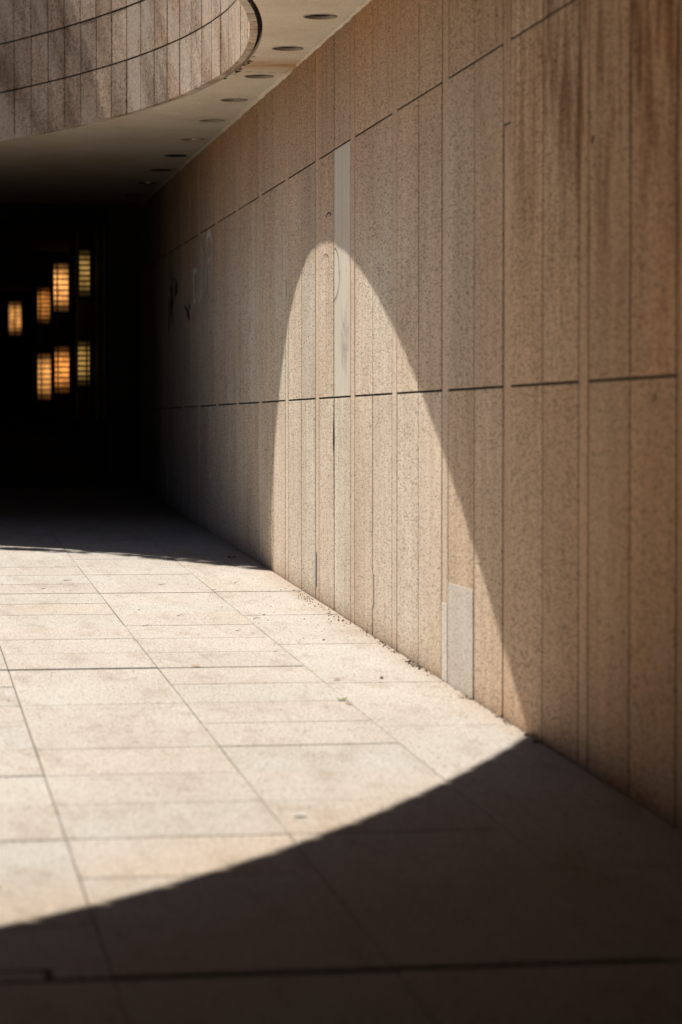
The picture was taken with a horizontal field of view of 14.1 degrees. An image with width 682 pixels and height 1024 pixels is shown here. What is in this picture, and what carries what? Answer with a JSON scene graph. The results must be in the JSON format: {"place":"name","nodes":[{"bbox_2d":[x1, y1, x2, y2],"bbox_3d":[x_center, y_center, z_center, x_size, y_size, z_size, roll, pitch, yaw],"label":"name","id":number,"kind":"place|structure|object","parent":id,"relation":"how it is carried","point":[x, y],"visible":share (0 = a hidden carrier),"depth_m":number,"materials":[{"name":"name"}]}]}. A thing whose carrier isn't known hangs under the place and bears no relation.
{"place":"outdoors","nodes":[
{"label":"outdoors","id":0,"kind":"place"},
{"bbox_2d":[0,487,681,1023],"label":"paving","id":1,"kind":"structure","parent":0,"point":[188,855],"depth_m":8.37,"materials":[{"name":"stone"}]},
{"bbox_2d":[8,554,558,768],"bbox_3d":[-0.973,0.581,13.864,2.136,0.325,9.259,0,2,-9],"label":"grit","id":2,"kind":"object","parent":1,"relation":"on","point":[420,667],"visible":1,"depth_m":12.49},
{"bbox_2d":[0,668,681,983],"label":"paving joints","id":3,"kind":"object","parent":1,"relation":"on","point":[48,974],"visible":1,"depth_m":6.44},
{"bbox_2d":[0,403,681,1023],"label":"ground","id":4,"kind":"structure","parent":0,"point":[16,429],"depth_m":36.33,"materials":[{"name":"grey concrete"}]},
{"bbox_2d":[0,204,140,487],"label":"dark hall","id":5,"kind":"structure","parent":4,"relation":"on","point":[70,337],"depth_m":29.96,"materials":[{"name":"concrete"}]},
{"bbox_2d":[6,299,24,337],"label":"window","id":6,"kind":"structure","parent":5,"relation":"in","point":[15,308],"depth_m":42.47,"materials":[{"name":"orange glass"}]},
{"bbox_2d":[35,284,53,325],"bbox_3d":[-4.055,-2.825,37.614,0.260,0.565,0.150,0,2,-9],"label":"window","id":7,"kind":"structure","parent":5,"relation":"in","point":[43,317],"depth_m":37.56,"materials":[{"name":"orange glass"}]},
{"bbox_2d":[35,351,54,402],"bbox_3d":[-4.051,-1.853,37.645,0.268,0.710,0.150,0,2,-9],"label":"window","id":8,"kind":"structure","parent":5,"relation":"in","point":[43,359],"depth_m":37.60,"materials":[{"name":"orange glass"}]},
{"bbox_2d":[50,260,73,314],"bbox_3d":[-3.376,-2.714,33.268,0.271,0.655,0.150,0,2,-9],"label":"window","id":9,"kind":"structure","parent":5,"relation":"in","point":[61,303],"depth_m":33.22,"materials":[{"name":"orange glass"}]},
{"bbox_2d":[51,343,73,395],"bbox_3d":[-3.368,-1.722,33.300,0.265,0.640,0.150,0,2,-9],"label":"window","id":10,"kind":"structure","parent":5,"relation":"in","point":[61,352],"depth_m":33.25,"materials":[{"name":"orange glass"}]},
{"bbox_2d":[71,246,94,299],"bbox_3d":[-2.802,-2.596,29.919,0.253,0.580,0.150,0,2,-9],"label":"window","id":11,"kind":"structure","parent":5,"relation":"in","point":[86,254],"depth_m":29.87,"materials":[{"name":"yellow glass"}]},
{"bbox_2d":[72,338,94,388],"bbox_3d":[-2.805,-1.617,29.949,0.248,0.560,0.150,0,2,-9],"label":"window","id":12,"kind":"structure","parent":5,"relation":"in","point":[86,346],"depth_m":29.89,"materials":[{"name":"yellow glass"}]},
{"bbox_2d":[0,0,371,223],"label":"concrete canopy","id":13,"kind":"object","parent":4,"relation":"on","point":[103,103],"visible":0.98,"depth_m":19.17,"materials":[{"name":"beige concrete"}]},
{"bbox_2d":[137,182,156,183],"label":"recessed lamp","id":14,"kind":"object","parent":13,"relation":"attached to","point":[146,183],"visible":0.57,"depth_m":23.84,"materials":[{"name":"concrete"}]},
{"bbox_2d":[150,169,171,170],"bbox_3d":[-1.481,-2.828,22.610,0.180,0.038,0.180,0,2,-9],"label":"recessed lamp","id":15,"kind":"object","parent":13,"relation":"attached to","point":[160,170],"visible":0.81,"depth_m":22.66,"materials":[{"name":"concrete"}]},
{"bbox_2d":[164,154,186,156],"bbox_3d":[-1.288,-2.791,21.416,0.180,0.038,0.180,0,2,-9],"label":"recessed lamp","id":16,"kind":"object","parent":13,"relation":"attached to","point":[174,155],"visible":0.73,"depth_m":21.48,"materials":[{"name":"concrete"}]},
{"bbox_2d":[181,138,204,140],"bbox_3d":[-1.090,-2.775,20.192,0.180,0.083,0.180,0,2,-9],"label":"recessed lamp","id":17,"kind":"object","parent":13,"relation":"attached to","point":[192,139],"visible":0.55,"depth_m":20.25,"materials":[{"name":"grey metal"}]},
{"bbox_2d":[199,119,224,121],"bbox_3d":[-0.889,-2.749,18.949,0.180,0.108,0.180,0,2,-9],"label":"recessed lamp","id":18,"kind":"object","parent":13,"relation":"attached to","point":[211,120],"visible":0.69,"depth_m":19.00,"materials":[{"name":"metal"}]},
{"bbox_2d":[220,98,247,101],"bbox_3d":[-0.691,-2.699,17.756,0.180,0.083,0.180,0,2,-9],"label":"recessed lamp","id":19,"kind":"object","parent":13,"relation":"attached to","point":[234,100],"visible":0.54,"depth_m":17.80,"materials":[{"name":"black metal"}]},
{"bbox_2d":[244,74,273,78],"bbox_3d":[-0.494,-2.639,16.553,0.180,0.038,0.180,0,2,-9],"label":"recessed lamp","id":20,"kind":"object","parent":13,"relation":"attached to","point":[259,76],"visible":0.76,"depth_m":16.62,"materials":[{"name":"black metal"}]},
{"bbox_2d":[272,46,303,50],"bbox_3d":[-0.298,-2.635,15.328,0.180,0.108,0.180,0,2,-9],"label":"recessed lamp","id":21,"kind":"object","parent":13,"relation":"attached to","point":[287,48],"visible":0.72,"depth_m":15.39,"materials":[{"name":"metal"}]},
{"bbox_2d":[303,14,337,19],"bbox_3d":[-0.107,-2.598,14.134,0.180,0.108,0.180,0,2,-9],"label":"recessed lamp","id":22,"kind":"object","parent":13,"relation":"attached to","point":[320,16],"visible":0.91,"depth_m":14.20,"materials":[{"name":"black metal"}]},
{"bbox_2d":[140,0,681,831],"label":"panelled wall","id":23,"kind":"structure","parent":4,"relation":"on","point":[412,330],"depth_m":11.40,"materials":[{"name":"beige stone"}]}
]}

